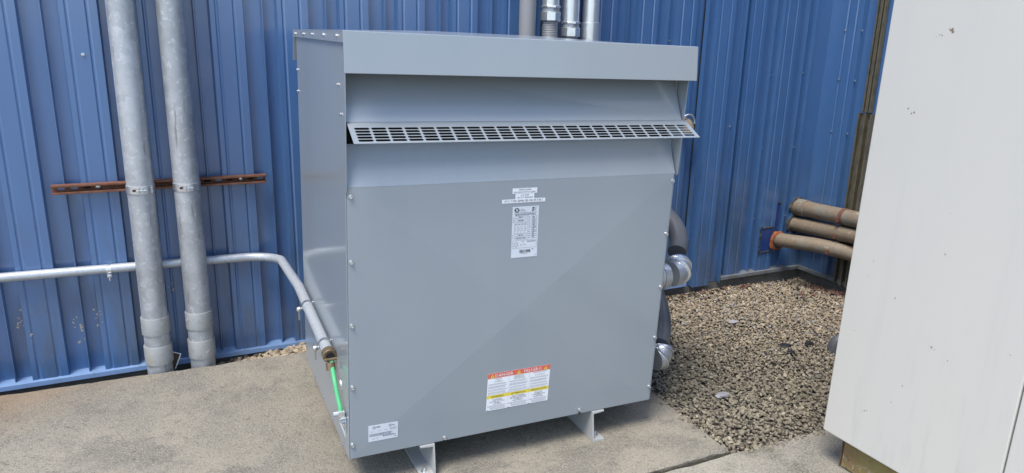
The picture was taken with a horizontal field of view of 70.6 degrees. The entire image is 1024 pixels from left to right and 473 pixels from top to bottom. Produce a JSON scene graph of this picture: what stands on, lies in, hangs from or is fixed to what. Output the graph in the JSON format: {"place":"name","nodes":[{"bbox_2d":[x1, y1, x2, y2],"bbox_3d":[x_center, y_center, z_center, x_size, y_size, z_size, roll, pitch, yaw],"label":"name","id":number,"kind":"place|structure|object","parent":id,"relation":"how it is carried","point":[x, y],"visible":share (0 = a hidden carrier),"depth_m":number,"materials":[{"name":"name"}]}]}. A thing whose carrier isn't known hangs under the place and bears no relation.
{"place":"outdoors","nodes":[
{"label":"outdoors","id":0,"kind":"place"},
{"bbox_2d":[86,342,305,383],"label":"gravel","id":1,"kind":"structure","parent":0,"point":[299,348],"depth_m":3.83,"materials":[{"name":"beige gravel"}]},
{"bbox_2d":[0,352,729,472],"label":"concrete pad","id":2,"kind":"object","parent":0,"point":[268,415],"visible":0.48,"depth_m":3.04,"materials":[{"name":"grey concrete"}]},
{"bbox_2d":[293,29,699,472],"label":"transformer","id":3,"kind":"object","parent":2,"relation":"on","point":[485,222],"visible":1,"depth_m":2.67,"materials":[{"name":"grey metal"}]},
{"bbox_2d":[329,360,342,410],"bbox_3d":[-0.655,0.542,2.674,0.023,0.176,0.175,-6,17,-25],"label":"ground wire","id":4,"kind":"object","parent":3,"relation":"attached to","point":[336,390],"visible":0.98,"depth_m":2.64,"materials":[{"name":"green plastic"}]},
{"bbox_2d":[540,0,673,370],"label":"flexible conduit","id":5,"kind":"object","parent":3,"relation":"attached to","point":[550,14],"visible":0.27,"depth_m":3.53,"materials":[{"name":"metal"}]},
{"bbox_2d":[560,0,691,289],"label":"flexible conduit","id":6,"kind":"object","parent":3,"relation":"attached to","point":[677,267],"visible":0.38,"depth_m":3.46,"materials":[{"name":"metal"}]},
{"bbox_2d":[652,453,730,472],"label":"slab joint","id":7,"kind":"object","parent":2,"relation":"attached to","point":[701,461],"visible":0.82,"depth_m":2.99,"materials":[{"name":"grey concrete"}]},
{"bbox_2d":[650,277,844,453],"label":"gravel","id":8,"kind":"structure","parent":0,"point":[808,333],"depth_m":4.00,"materials":[{"name":"beige gravel"}]},
{"bbox_2d":[715,392,728,397],"bbox_3d":[1.034,0.777,3.558,0.079,0.012,0.051,-6,17,-25],"label":"flat stone","id":9,"kind":"object","parent":8,"relation":"on","point":[721,394],"visible":1,"depth_m":3.55,"materials":[{"name":"grey stone"}]},
{"bbox_2d":[728,320,737,323],"bbox_3d":[1.388,0.535,4.537,0.068,0.010,0.047,3,15,5],"label":"flat stone","id":10,"kind":"object","parent":8,"relation":"on","point":[732,321],"visible":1,"depth_m":4.53,"materials":[{"name":"white stone"}]},
{"bbox_2d":[666,278,845,299],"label":"dead leaves","id":11,"kind":"object","parent":8,"relation":"on","point":[815,286],"visible":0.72,"depth_m":5.20,"materials":[{"name":"brown plant"}]},
{"bbox_2d":[779,343,789,347],"bbox_3d":[1.579,0.628,4.189,0.088,0.008,0.054,-6,17,-25],"label":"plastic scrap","id":12,"kind":"object","parent":8,"relation":"on","point":[783,345],"visible":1,"depth_m":4.18,"materials":[{"name":"black plastic"}]},
{"bbox_2d":[804,341,813,344],"bbox_3d":[1.732,0.622,4.228,0.067,0.012,0.042,-6,17,-25],"label":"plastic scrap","id":13,"kind":"object","parent":8,"relation":"on","point":[808,342],"visible":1,"depth_m":4.22,"materials":[{"name":"black plastic"}]},
{"bbox_2d":[827,334,838,355],"bbox_3d":[1.901,0.626,4.156,0.176,0.171,0.081,-2,16,-13],"label":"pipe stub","id":14,"kind":"object","parent":8,"relation":"on","point":[832,344],"visible":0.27,"depth_m":4.13,"materials":[{"name":"grey plastic"}]},
{"bbox_2d":[665,430,851,472],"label":"pavement","id":15,"kind":"structure","parent":0,"point":[812,453],"depth_m":3.02,"materials":[{"name":"grey concrete"}]},
{"bbox_2d":[823,0,1023,472],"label":"equipment cabinet","id":16,"kind":"object","parent":15,"relation":"on","point":[928,373],"visible":1,"depth_m":2.48,"materials":[{"name":"white metal"}]},
{"label":"ground","id":17,"kind":"structure","parent":0,"visible":0},
{"bbox_2d":[0,0,893,395],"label":"building","id":18,"kind":"structure","parent":17,"relation":"on","point":[776,92],"depth_m":3.63,"materials":[{"name":"blue paint"}]},
{"bbox_2d":[105,0,173,374],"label":"conduit riser","id":19,"kind":"object","parent":18,"relation":"attached to","point":[121,16],"visible":0.97,"depth_m":3.27,"materials":[{"name":"metal"}]},
{"bbox_2d":[173,352,180,368],"bbox_3d":[-1.665,0.610,3.583,0.052,0.090,0.017,-6,17,-25],"label":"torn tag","id":20,"kind":"object","parent":19,"relation":"attached to","point":[176,358],"visible":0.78,"depth_m":3.58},
{"bbox_2d":[50,173,266,194],"bbox_3d":[-1.645,-0.250,3.427,0.917,0.041,0.041,-6,17,-25],"label":"strut channel","id":21,"kind":"object","parent":18,"relation":"attached to","point":[82,188],"visible":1,"depth_m":3.40,"materials":[{"name":"metal"}]},
{"bbox_2d":[0,253,336,370],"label":"thin conduit","id":22,"kind":"object","parent":18,"relation":"attached to","point":[327,349],"visible":0.99,"depth_m":3.31,"materials":[{"name":"metal"}]},
{"bbox_2d":[155,0,215,368],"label":"conduit riser","id":23,"kind":"object","parent":18,"relation":"attached to","point":[174,55],"visible":0.99,"depth_m":3.35,"materials":[{"name":"metal"}]},
{"bbox_2d":[519,0,535,35],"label":"plastic conduit","id":24,"kind":"object","parent":18,"relation":"attached to","point":[527,17],"depth_m":3.88,"materials":[{"name":"grey plastic"}]},
{"bbox_2d":[580,0,599,40],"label":"steel conduit","id":25,"kind":"object","parent":18,"relation":"attached to","point":[590,26],"visible":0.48,"depth_m":4.05,"materials":[{"name":"silver metal"}]},
{"bbox_2d":[683,114,694,134],"bbox_3d":[1.133,-0.731,4.682,0.116,0.128,0.114,-6,17,-25],"label":"wall fitting","id":26,"kind":"object","parent":18,"relation":"attached to","point":[689,122],"depth_m":4.65,"materials":[{"name":"metal"}]},
{"bbox_2d":[769,231,852,261],"bbox_3d":[2.303,0.143,4.960,0.193,0.157,1.202,-10,19,-35],"label":"wall pipe","id":27,"kind":"object","parent":18,"relation":"attached to","point":[780,239],"depth_m":5.13,"materials":[{"name":"beige plastic"}]},
{"bbox_2d":[785,215,855,243],"bbox_3d":[2.352,0.021,4.952,0.150,0.202,1.189,-6,17,-25],"label":"wall pipe","id":28,"kind":"object","parent":18,"relation":"attached to","point":[795,224],"depth_m":5.16,"materials":[{"name":"beige plastic"}]},
{"bbox_2d":[788,197,858,227],"bbox_3d":[2.370,-0.096,4.928,0.172,0.190,1.188,-6,17,-25],"label":"wall pipe","id":29,"kind":"object","parent":18,"relation":"attached to","point":[799,206],"depth_m":5.12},
{"bbox_2d":[833,113,874,287],"bbox_3d":[2.372,-0.239,5.027,0.045,1.217,0.113,-6,17,-25],"label":"strut rail","id":30,"kind":"object","parent":18,"relation":"attached to","point":[862,141],"visible":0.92,"depth_m":4.97,"materials":[{"name":"metal"}]},
{"bbox_2d":[862,0,889,112],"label":"strut rail","id":31,"kind":"object","parent":18,"relation":"attached to","point":[875,54],"visible":1,"depth_m":4.77,"materials":[{"name":"metal"}]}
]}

